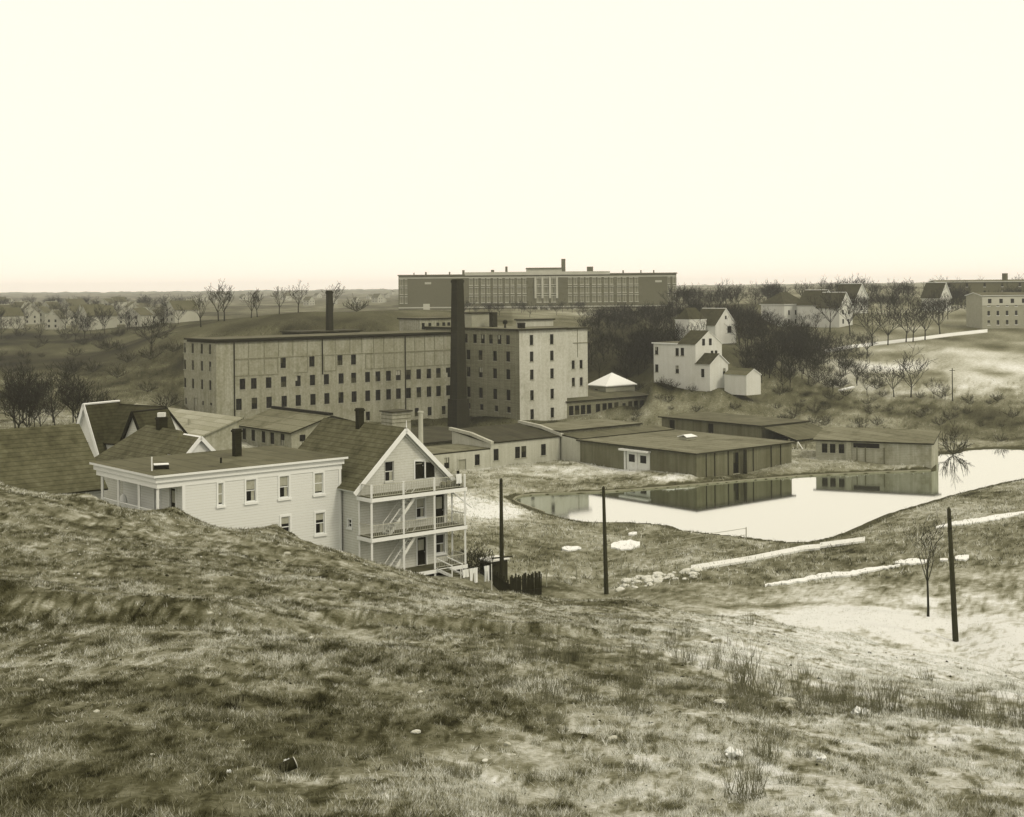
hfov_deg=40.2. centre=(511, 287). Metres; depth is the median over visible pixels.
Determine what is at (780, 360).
bare tree
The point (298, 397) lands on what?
window
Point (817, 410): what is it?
bush
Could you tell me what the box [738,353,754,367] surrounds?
bare tree
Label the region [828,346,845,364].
bare tree
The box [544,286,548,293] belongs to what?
window
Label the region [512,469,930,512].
pond wall
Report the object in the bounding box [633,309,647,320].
bare tree
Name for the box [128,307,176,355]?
bare tree
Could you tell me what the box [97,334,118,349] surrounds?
bush
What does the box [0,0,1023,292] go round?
sky
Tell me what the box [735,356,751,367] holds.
bare tree
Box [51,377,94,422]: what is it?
bare tree
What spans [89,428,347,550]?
flat roofed house
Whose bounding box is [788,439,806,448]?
lumber stack
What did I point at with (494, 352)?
window
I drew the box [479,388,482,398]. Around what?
window
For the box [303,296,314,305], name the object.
town house
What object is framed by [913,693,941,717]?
weed clump
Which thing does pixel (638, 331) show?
bare tree
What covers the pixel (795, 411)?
bush
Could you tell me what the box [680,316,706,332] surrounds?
bare tree
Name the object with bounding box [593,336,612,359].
bare tree
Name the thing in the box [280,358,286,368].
window
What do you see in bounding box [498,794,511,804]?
weed clump
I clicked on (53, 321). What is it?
town house
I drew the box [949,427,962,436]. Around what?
bush
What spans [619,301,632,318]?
bare tree
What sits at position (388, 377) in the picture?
window
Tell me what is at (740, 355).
bare tree
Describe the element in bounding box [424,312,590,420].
mill tower block
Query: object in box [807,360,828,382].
bare tree
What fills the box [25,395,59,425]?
bare tree
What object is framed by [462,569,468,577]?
shirt
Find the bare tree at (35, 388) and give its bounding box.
[12,378,53,403]
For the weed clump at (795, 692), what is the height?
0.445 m
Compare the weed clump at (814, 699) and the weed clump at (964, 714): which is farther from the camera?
the weed clump at (964, 714)
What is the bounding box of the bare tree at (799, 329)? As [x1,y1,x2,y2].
[783,317,811,339]
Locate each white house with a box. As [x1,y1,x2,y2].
[652,330,722,390]
[675,308,735,343]
[694,353,729,390]
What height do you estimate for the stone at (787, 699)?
0.094 m
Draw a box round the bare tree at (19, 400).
[0,373,47,427]
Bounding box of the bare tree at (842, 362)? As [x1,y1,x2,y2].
[833,357,852,373]
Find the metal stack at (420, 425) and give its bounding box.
[418,411,423,443]
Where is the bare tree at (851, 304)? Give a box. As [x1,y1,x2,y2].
[832,285,872,333]
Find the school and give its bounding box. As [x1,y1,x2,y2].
[398,259,676,309]
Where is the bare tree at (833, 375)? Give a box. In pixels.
[818,364,845,385]
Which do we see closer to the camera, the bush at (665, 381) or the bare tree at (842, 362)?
the bush at (665, 381)
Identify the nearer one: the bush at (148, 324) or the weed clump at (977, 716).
the weed clump at (977, 716)
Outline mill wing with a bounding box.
[183,330,450,421]
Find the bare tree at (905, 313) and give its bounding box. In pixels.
[889,300,930,341]
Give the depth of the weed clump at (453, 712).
16.94 m
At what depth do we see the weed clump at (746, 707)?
19.83 m
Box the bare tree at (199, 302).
[190,293,207,326]
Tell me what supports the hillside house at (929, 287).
on the ground at (990, 358)
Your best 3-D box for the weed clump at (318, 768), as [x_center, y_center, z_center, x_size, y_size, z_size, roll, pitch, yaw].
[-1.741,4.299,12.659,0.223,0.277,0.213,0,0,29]
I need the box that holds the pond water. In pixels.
[516,448,1023,541]
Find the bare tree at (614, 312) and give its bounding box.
[604,305,622,320]
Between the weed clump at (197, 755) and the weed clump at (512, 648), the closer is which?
the weed clump at (197, 755)
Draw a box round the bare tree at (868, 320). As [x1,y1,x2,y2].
[854,302,893,345]
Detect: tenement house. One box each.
[0,424,107,498]
[77,400,187,456]
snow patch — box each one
[562,546,580,551]
[611,539,639,550]
[765,564,899,586]
[895,558,926,564]
[955,554,968,560]
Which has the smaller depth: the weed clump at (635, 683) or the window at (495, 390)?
the weed clump at (635, 683)
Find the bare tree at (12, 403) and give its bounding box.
[0,382,28,421]
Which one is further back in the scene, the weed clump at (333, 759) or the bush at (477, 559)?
the bush at (477, 559)
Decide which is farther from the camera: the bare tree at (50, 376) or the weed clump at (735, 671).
the bare tree at (50, 376)
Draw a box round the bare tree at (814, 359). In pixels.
[806,350,825,369]
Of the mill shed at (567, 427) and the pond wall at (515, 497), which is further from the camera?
the mill shed at (567, 427)
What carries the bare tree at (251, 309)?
on the ground at (990, 358)
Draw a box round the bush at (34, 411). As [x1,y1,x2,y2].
[5,390,48,426]
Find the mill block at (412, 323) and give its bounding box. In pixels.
[397,317,450,330]
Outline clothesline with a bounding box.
[460,564,491,589]
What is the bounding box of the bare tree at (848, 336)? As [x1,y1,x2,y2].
[839,326,857,346]
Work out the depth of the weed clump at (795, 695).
21.14 m
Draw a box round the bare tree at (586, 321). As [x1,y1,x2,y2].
[575,316,595,326]
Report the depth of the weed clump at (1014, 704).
23.93 m
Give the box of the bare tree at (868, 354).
[858,350,873,360]
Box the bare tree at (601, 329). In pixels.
[591,318,607,335]
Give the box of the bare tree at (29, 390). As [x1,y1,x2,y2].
[2,369,53,424]
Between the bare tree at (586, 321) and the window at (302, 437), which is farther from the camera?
the bare tree at (586, 321)
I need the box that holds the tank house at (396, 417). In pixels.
[379,409,412,430]
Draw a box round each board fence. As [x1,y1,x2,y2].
[493,570,509,590]
[510,571,541,595]
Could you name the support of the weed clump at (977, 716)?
on the ground at (990, 358)
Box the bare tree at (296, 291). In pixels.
[286,279,308,311]
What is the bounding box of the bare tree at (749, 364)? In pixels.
[742,357,759,369]
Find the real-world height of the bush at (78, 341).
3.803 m
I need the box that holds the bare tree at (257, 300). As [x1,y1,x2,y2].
[252,289,262,316]
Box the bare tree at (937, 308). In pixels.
[922,291,961,333]
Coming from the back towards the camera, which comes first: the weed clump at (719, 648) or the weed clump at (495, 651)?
the weed clump at (719, 648)
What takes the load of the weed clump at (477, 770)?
on the ground at (990, 358)
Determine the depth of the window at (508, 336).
279.85 m
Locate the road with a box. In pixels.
[827,329,986,351]
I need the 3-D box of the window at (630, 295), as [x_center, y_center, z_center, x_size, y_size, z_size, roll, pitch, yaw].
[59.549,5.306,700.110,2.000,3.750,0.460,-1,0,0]
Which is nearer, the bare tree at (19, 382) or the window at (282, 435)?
the window at (282, 435)
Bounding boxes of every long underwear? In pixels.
[469,567,477,582]
[484,565,489,581]
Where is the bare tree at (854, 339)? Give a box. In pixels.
[846,332,864,348]
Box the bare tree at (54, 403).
[36,389,66,424]
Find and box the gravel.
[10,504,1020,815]
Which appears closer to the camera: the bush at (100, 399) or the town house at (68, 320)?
the bush at (100, 399)
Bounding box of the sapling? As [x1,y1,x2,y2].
[321,283,344,307]
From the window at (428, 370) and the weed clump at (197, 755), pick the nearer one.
the weed clump at (197, 755)
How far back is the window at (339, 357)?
272.06 m
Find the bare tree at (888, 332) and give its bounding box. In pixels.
[870,296,907,344]
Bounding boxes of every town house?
[0,304,11,307]
[0,307,24,328]
[11,302,26,307]
[22,303,35,310]
[23,306,40,324]
[35,306,50,323]
[42,301,62,309]
[44,310,66,329]
[61,299,86,308]
[61,309,74,324]
[67,306,78,320]
[76,304,103,322]
[78,305,117,329]
[99,298,116,310]
[111,297,126,308]
[117,307,128,324]
[123,302,137,309]
[124,308,152,326]
[129,304,143,309]
[138,303,150,310]
[150,309,163,323]
[164,300,199,322]
[198,294,206,300]
[239,294,247,299]
[253,291,262,297]
[280,293,291,299]
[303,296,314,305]
[313,293,321,297]
[371,293,383,302]
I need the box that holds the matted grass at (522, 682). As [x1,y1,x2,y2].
[0,484,1023,736]
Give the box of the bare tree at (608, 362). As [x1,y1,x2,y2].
[588,347,610,377]
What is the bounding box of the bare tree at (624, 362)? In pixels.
[613,346,645,378]
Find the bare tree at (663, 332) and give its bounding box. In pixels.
[643,320,673,343]
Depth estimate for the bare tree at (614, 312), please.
419.50 m
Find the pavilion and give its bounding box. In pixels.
[588,373,636,391]
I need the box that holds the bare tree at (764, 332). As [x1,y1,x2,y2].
[749,323,778,349]
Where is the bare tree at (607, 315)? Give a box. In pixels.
[602,306,614,327]
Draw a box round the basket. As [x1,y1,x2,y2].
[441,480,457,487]
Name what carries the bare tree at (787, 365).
on the ground at (990, 358)
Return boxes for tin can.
[279,757,297,772]
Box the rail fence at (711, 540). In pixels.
[546,527,746,586]
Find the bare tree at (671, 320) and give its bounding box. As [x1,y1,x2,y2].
[665,310,675,326]
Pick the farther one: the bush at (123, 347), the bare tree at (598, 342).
the bush at (123, 347)
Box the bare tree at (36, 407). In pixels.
[18,389,51,426]
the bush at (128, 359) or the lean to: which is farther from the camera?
the bush at (128, 359)
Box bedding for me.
[455,474,461,483]
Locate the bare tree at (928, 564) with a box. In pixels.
[903,512,946,616]
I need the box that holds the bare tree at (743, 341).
[732,332,751,349]
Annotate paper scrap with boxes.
[725,746,743,757]
[816,754,826,761]
[851,706,867,714]
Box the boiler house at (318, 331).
[280,329,361,334]
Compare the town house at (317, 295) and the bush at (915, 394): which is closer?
the bush at (915, 394)
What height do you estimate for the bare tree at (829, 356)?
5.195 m
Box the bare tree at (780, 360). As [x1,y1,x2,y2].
[765,345,792,381]
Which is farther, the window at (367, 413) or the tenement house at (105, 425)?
the window at (367, 413)
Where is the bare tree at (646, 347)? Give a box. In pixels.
[626,332,659,367]
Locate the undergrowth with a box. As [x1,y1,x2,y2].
[583,293,885,389]
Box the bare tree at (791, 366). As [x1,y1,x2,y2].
[781,354,802,382]
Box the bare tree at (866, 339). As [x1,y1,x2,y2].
[860,330,877,352]
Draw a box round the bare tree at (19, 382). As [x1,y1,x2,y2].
[4,373,42,391]
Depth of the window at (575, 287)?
700.28 m
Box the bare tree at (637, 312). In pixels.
[630,304,642,324]
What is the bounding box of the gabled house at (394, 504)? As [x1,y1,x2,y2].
[298,408,471,576]
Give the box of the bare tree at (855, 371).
[844,356,867,385]
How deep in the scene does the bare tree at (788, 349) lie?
325.16 m
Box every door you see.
[168,487,176,507]
[193,397,196,410]
[416,535,427,565]
[425,460,435,477]
[435,494,445,522]
[458,458,466,469]
[626,451,647,469]
[669,419,674,428]
[707,423,713,432]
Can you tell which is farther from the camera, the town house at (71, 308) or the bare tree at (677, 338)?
the town house at (71, 308)
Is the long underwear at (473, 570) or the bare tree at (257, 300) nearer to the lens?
the long underwear at (473, 570)
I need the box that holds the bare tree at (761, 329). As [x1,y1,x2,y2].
[755,318,774,348]
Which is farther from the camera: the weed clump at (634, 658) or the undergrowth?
the undergrowth
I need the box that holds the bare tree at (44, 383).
[32,373,59,398]
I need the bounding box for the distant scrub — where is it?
[464,298,585,314]
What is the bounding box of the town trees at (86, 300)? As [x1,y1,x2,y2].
[0,292,188,340]
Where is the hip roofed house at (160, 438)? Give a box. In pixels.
[94,412,215,504]
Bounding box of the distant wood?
[656,273,1023,318]
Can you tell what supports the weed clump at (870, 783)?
on the ground at (990, 358)
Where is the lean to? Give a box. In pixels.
[479,555,509,581]
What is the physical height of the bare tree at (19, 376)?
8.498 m
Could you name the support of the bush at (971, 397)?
on the ground at (990, 358)
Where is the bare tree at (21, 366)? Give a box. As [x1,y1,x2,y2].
[0,359,42,392]
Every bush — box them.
[5,390,48,426]
[14,348,31,357]
[17,362,33,373]
[20,325,30,330]
[51,356,82,370]
[56,323,69,334]
[58,334,69,339]
[58,368,75,376]
[61,359,84,373]
[64,346,85,355]
[66,378,85,392]
[72,386,108,402]
[73,334,87,344]
[76,333,91,344]
[79,358,104,372]
[88,328,109,341]
[89,386,117,400]
[91,340,106,347]
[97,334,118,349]
[97,339,114,350]
[106,363,130,377]
[111,326,124,335]
[112,341,126,349]
[117,348,137,361]
[138,317,154,329]
[138,341,163,358]
[138,379,158,391]
[150,388,184,406]
[154,328,168,338]
[161,338,182,351]
[342,293,368,311]
[450,544,490,568]
[450,545,479,561]
[461,542,505,574]
[654,377,673,386]
[662,392,675,401]
[665,380,680,388]
[690,402,702,411]
[729,398,741,408]
[771,382,788,395]
[780,410,796,418]
[786,405,805,415]
[805,401,824,413]
[807,412,820,422]
[818,418,832,424]
[819,413,833,421]
[822,389,837,398]
[839,385,852,396]
[850,414,867,424]
[870,414,885,424]
[877,387,889,396]
[911,408,928,417]
[912,392,926,397]
[930,416,947,424]
[932,388,948,397]
[939,408,958,419]
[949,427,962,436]
[961,392,975,401]
[989,391,1004,400]
[992,433,1007,440]
[1003,405,1022,417]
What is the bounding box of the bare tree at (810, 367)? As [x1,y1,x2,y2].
[798,356,821,382]
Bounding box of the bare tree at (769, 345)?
[750,339,781,377]
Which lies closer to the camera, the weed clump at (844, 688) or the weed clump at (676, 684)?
the weed clump at (676, 684)
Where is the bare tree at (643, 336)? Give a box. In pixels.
[635,326,665,352]
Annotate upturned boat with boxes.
[838,386,854,390]
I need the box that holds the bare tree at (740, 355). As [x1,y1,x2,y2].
[730,348,748,362]
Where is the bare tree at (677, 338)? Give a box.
[660,328,680,341]
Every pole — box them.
[492,478,511,577]
[602,486,608,593]
[947,507,958,641]
[949,368,954,400]
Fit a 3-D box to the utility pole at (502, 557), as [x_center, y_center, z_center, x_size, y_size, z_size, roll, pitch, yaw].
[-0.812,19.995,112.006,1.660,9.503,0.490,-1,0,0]
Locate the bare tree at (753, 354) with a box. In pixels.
[742,344,769,365]
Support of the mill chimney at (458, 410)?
on the ground at (990, 358)
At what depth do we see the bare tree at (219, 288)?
383.48 m
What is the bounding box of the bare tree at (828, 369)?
[819,365,834,379]
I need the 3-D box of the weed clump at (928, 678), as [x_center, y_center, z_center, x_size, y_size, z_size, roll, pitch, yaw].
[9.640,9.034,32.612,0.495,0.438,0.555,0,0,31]
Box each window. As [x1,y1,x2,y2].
[153,488,160,508]
[216,481,225,508]
[236,399,242,410]
[239,379,245,390]
[242,428,245,440]
[244,477,258,504]
[250,430,254,441]
[251,378,256,389]
[251,398,257,409]
[261,431,265,443]
[266,377,271,388]
[266,397,271,408]
[269,432,273,444]
[278,474,291,500]
[279,514,291,531]
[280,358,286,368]
[280,434,284,446]
[281,376,286,387]
[282,396,286,406]
[295,376,300,386]
[295,395,301,406]
[300,435,304,444]
[309,356,313,367]
[310,375,315,385]
[310,394,315,405]
[313,471,325,496]
[314,510,326,536]
[324,374,329,384]
[324,393,329,404]
[337,355,342,365]
[338,373,342,384]
[338,392,343,403]
[346,518,352,529]
[351,355,355,364]
[351,373,356,383]
[351,391,356,402]
[365,372,370,382]
[365,390,370,401]
[366,412,370,420]
[375,371,380,381]
[376,390,380,400]
[384,460,395,483]
[386,371,390,381]
[386,389,391,400]
[396,370,400,380]
[396,388,400,399]
[400,296,403,303]
[406,370,409,380]
[406,388,411,398]
[414,459,425,479]
[415,496,426,520]
[416,369,421,379]
[417,387,421,397]
[426,386,430,397]
[427,369,431,378]
[436,368,439,378]
[436,386,441,396]
[436,532,446,555]
[444,457,449,468]
[446,368,449,377]
[446,385,449,395]
[466,350,469,359]
[467,387,470,397]
[469,278,472,285]
[472,334,476,343]
[474,278,477,285]
[475,454,480,465]
[478,350,482,360]
[478,368,482,377]
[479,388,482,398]
[481,278,484,285]
[486,278,489,285]
[492,369,496,378]
[493,278,496,285]
[493,351,496,361]
[493,389,496,399]
[493,449,499,461]
[497,335,501,344]
[498,278,501,285]
[505,278,508,285]
[505,295,508,302]
[505,335,509,344]
[506,369,509,379]
[506,390,509,400]
[510,278,513,285]
[515,447,520,458]
[521,446,526,458]
[522,286,526,293]
[523,295,526,302]
[529,335,533,345]
[530,370,532,379]
[530,390,534,400]
[530,409,534,419]
[536,278,540,284]
[536,295,541,302]
[537,286,541,293]
[541,444,546,456]
[543,278,548,284]
[543,295,548,302]
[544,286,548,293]
[550,334,553,344]
[550,351,553,360]
[550,368,554,378]
[550,389,553,399]
[551,278,555,284]
[551,286,555,293]
[551,295,555,302]
[568,277,571,284]
[568,286,571,293]
[569,406,573,415]
[573,277,576,284]
[573,286,577,293]
[575,405,578,415]
[580,277,583,284]
[581,405,585,414]
[585,277,588,284]
[586,404,590,414]
[592,277,595,284]
[596,404,599,411]
[597,277,600,284]
[604,277,607,284]
[609,277,612,284]
[617,277,620,284]
[617,294,620,301]
[622,277,625,284]
[623,294,626,301]
[629,294,632,301]
[635,294,638,301]
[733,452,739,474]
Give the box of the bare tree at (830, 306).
[807,286,844,331]
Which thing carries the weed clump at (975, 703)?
on the ground at (990, 358)
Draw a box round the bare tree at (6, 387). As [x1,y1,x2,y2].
[0,367,47,422]
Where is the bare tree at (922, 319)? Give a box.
[892,298,931,341]
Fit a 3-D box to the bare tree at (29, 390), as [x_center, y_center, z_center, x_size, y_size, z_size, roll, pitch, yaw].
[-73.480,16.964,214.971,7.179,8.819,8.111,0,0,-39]
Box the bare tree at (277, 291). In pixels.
[270,286,290,313]
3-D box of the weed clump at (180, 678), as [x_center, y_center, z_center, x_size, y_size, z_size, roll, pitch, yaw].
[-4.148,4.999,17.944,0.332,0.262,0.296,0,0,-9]
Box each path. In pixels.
[691,544,819,569]
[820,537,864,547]
[936,511,1023,528]
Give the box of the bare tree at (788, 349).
[770,332,805,374]
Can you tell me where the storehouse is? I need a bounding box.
[134,403,242,450]
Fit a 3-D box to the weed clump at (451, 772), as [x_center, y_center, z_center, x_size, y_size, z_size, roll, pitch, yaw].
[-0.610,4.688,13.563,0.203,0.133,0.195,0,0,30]
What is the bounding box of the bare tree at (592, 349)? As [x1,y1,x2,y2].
[587,338,602,366]
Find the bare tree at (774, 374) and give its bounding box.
[771,363,794,390]
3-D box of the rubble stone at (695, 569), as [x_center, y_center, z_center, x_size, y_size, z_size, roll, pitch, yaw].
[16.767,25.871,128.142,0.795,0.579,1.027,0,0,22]
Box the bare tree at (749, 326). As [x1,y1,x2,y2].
[732,315,760,343]
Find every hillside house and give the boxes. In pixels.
[759,292,798,325]
[796,290,829,326]
[815,292,853,327]
[836,283,868,313]
[920,282,951,310]
[928,273,1023,304]
[965,292,1023,328]
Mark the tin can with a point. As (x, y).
(292, 764)
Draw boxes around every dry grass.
[0,482,1023,673]
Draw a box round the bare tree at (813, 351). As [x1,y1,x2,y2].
[792,341,822,373]
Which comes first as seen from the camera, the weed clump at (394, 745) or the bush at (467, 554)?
the weed clump at (394, 745)
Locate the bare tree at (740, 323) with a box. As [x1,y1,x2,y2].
[724,316,753,346]
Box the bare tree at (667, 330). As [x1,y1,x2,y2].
[653,323,684,341]
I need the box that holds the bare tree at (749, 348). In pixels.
[733,339,760,358]
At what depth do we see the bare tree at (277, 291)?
366.87 m
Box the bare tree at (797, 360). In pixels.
[784,348,812,378]
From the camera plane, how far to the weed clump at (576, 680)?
20.91 m
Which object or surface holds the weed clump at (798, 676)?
on the ground at (990, 358)
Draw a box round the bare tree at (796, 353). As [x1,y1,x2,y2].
[779,342,810,371]
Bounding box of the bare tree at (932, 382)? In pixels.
[926,377,942,393]
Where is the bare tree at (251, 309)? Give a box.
[239,288,263,317]
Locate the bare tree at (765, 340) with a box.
[755,327,787,367]
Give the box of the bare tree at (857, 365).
[844,354,872,383]
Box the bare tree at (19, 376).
[1,362,40,385]
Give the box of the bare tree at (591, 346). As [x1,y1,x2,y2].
[587,337,594,355]
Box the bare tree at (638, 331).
[629,321,657,339]
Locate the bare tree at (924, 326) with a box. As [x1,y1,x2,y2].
[908,298,940,339]
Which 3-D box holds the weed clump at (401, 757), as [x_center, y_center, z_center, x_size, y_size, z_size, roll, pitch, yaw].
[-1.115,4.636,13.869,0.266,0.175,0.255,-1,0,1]
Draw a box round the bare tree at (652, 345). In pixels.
[641,331,666,359]
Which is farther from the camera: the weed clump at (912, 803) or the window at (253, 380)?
the window at (253, 380)
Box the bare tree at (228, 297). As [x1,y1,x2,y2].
[206,279,234,320]
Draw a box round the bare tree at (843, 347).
[833,339,857,360]
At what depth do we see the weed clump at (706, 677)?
23.71 m
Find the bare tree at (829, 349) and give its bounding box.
[821,342,836,361]
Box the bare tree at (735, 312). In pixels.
[729,306,744,317]
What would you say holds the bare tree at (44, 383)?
on the ground at (990, 358)
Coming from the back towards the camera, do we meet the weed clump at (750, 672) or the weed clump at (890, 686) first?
the weed clump at (890, 686)
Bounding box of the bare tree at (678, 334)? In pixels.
[668,325,682,340]
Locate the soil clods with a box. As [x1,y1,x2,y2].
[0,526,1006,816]
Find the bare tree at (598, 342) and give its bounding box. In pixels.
[587,325,611,363]
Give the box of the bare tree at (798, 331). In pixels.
[785,324,811,341]
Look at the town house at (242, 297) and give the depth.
1598.45 m
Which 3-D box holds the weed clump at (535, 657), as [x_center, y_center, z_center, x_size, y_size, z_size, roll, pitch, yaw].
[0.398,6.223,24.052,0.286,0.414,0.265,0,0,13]
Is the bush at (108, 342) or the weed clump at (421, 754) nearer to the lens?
the weed clump at (421, 754)
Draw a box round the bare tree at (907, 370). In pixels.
[893,343,934,396]
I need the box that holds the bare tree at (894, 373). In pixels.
[874,363,907,396]
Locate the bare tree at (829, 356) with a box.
[821,349,837,363]
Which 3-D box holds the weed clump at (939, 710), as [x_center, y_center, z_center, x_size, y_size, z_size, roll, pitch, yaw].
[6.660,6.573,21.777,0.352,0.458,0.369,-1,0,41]
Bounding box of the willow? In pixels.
[938,421,974,454]
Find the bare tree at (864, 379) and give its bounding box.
[856,369,877,389]
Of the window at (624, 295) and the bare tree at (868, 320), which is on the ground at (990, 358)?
the bare tree at (868, 320)
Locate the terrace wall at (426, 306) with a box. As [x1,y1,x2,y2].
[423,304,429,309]
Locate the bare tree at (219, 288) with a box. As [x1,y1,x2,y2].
[206,284,229,320]
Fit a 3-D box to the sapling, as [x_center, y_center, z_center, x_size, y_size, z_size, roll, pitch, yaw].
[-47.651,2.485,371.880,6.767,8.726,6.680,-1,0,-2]
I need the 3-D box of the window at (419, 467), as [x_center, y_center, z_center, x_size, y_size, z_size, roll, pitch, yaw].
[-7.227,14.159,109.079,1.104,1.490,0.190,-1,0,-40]
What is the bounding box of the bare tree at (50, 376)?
[31,361,75,408]
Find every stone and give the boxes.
[411,729,420,732]
[607,735,616,740]
[615,587,624,591]
[622,578,630,582]
[644,578,652,582]
[653,571,663,576]
[653,578,662,581]
[679,568,690,573]
[691,567,698,571]
[713,699,725,703]
[778,697,797,703]
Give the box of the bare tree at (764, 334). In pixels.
[739,317,776,351]
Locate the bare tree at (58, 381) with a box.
[45,365,84,390]
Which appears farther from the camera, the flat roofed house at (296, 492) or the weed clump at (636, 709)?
the flat roofed house at (296, 492)
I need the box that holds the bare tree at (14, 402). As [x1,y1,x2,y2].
[0,380,45,427]
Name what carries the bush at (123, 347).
on the ground at (990, 358)
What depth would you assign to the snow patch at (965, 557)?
125.06 m
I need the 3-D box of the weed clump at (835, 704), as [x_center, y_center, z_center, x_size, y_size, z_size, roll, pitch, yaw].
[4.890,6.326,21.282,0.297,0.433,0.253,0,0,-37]
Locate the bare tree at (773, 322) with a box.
[768,319,778,330]
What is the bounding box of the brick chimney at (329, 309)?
[325,290,333,329]
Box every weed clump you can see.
[22,678,38,687]
[75,725,89,732]
[168,692,186,704]
[173,686,195,700]
[176,668,200,684]
[184,745,201,758]
[189,704,212,719]
[189,717,201,728]
[214,703,230,716]
[214,727,225,737]
[220,690,247,706]
[232,764,248,783]
[262,742,284,754]
[264,706,280,717]
[267,758,288,781]
[295,671,313,683]
[297,710,322,722]
[298,730,323,770]
[307,750,331,775]
[319,753,343,767]
[347,706,366,719]
[347,741,373,756]
[352,674,367,684]
[370,785,385,793]
[387,748,411,763]
[391,738,403,747]
[399,672,413,682]
[407,743,424,757]
[439,702,457,715]
[439,754,459,773]
[440,766,460,776]
[448,761,472,777]
[460,764,481,776]
[466,638,485,665]
[482,662,495,679]
[489,682,502,702]
[492,636,503,653]
[497,625,508,641]
[497,788,518,806]
[498,667,512,686]
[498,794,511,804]
[501,636,516,662]
[503,667,516,686]
[512,625,538,658]
[513,633,522,648]
[526,663,547,677]
[526,765,547,782]
[527,659,558,700]
[529,642,540,659]
[534,637,560,661]
[539,672,564,703]
[544,705,566,719]
[545,708,564,722]
[547,629,575,663]
[553,722,568,731]
[568,669,580,689]
[569,662,604,701]
[571,631,590,661]
[576,659,588,673]
[596,666,604,681]
[605,639,617,652]
[609,620,622,634]
[614,667,649,711]
[616,674,639,702]
[616,700,637,715]
[621,773,637,781]
[625,645,637,663]
[625,757,649,771]
[626,639,644,656]
[628,678,645,689]
[629,662,642,680]
[629,699,653,713]
[639,650,657,676]
[649,675,665,695]
[653,662,669,671]
[659,626,675,643]
[668,640,686,663]
[673,677,692,689]
[674,750,691,759]
[680,623,694,637]
[680,697,703,708]
[680,784,693,797]
[681,641,696,665]
[685,640,697,661]
[699,650,710,669]
[699,670,713,679]
[709,651,724,668]
[711,751,732,765]
[712,639,724,652]
[716,739,764,796]
[718,634,766,695]
[721,654,735,673]
[721,769,746,800]
[727,649,757,687]
[727,676,747,707]
[728,661,743,678]
[729,661,756,691]
[735,679,754,696]
[736,788,758,803]
[740,689,756,715]
[740,760,774,798]
[741,668,768,704]
[742,608,758,625]
[742,764,763,781]
[745,670,773,701]
[747,711,783,759]
[750,709,767,720]
[751,665,774,698]
[754,756,766,765]
[756,689,780,714]
[758,731,781,766]
[763,656,790,696]
[769,725,792,737]
[774,770,803,785]
[785,648,820,690]
[786,677,808,701]
[791,677,807,697]
[791,681,818,711]
[793,746,812,757]
[804,700,827,715]
[806,689,823,705]
[807,669,836,706]
[810,776,825,784]
[811,677,836,706]
[814,675,831,700]
[826,692,841,714]
[829,686,846,699]
[829,690,844,710]
[834,667,867,705]
[836,672,853,700]
[837,669,856,680]
[838,684,865,711]
[842,669,865,701]
[856,686,877,718]
[856,776,874,785]
[857,662,911,710]
[859,759,876,771]
[861,678,890,708]
[862,681,887,711]
[869,695,883,713]
[875,774,888,783]
[883,674,899,698]
[883,678,919,714]
[886,734,915,746]
[887,797,914,812]
[900,723,926,738]
[900,797,921,808]
[904,761,928,773]
[909,763,929,777]
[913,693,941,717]
[914,674,954,714]
[915,667,934,681]
[915,693,931,712]
[915,699,931,718]
[932,700,952,720]
[935,722,950,732]
[938,682,966,718]
[940,685,967,717]
[949,685,976,719]
[955,689,972,715]
[960,690,977,717]
[960,690,984,712]
[962,683,982,705]
[968,784,981,794]
[969,695,995,727]
[973,683,991,691]
[977,692,1004,728]
[984,685,997,704]
[987,690,1013,717]
[998,679,1018,690]
[999,682,1023,716]
[1006,700,1023,728]
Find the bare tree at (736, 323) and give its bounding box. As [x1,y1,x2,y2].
[727,314,758,348]
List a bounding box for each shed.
[411,426,453,446]
[426,444,489,469]
[449,420,563,466]
[536,419,641,458]
[561,425,673,461]
[566,386,647,417]
[576,429,795,476]
[658,412,821,444]
[723,367,761,394]
[813,426,940,468]
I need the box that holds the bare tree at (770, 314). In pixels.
[763,308,778,320]
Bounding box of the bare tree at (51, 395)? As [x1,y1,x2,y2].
[30,375,77,422]
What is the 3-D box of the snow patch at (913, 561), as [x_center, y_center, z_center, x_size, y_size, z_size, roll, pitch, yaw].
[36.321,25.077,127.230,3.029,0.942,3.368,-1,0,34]
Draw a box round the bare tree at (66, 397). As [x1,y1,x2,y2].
[55,390,89,423]
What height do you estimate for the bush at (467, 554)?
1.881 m
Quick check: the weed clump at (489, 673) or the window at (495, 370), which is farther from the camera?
the window at (495, 370)
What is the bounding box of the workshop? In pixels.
[239,406,351,448]
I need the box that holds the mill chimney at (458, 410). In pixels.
[447,279,469,427]
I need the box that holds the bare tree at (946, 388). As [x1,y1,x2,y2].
[937,382,950,394]
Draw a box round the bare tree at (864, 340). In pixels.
[856,329,877,349]
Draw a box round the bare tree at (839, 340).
[832,333,845,346]
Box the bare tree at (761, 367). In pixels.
[752,355,773,382]
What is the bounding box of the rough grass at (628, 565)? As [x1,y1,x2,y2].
[0,319,1023,588]
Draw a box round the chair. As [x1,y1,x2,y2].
[120,494,127,506]
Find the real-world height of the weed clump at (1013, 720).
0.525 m
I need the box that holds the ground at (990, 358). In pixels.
[0,282,1023,816]
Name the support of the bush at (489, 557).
on the ground at (990, 358)
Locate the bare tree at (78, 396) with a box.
[55,367,109,418]
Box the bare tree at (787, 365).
[774,362,799,385]

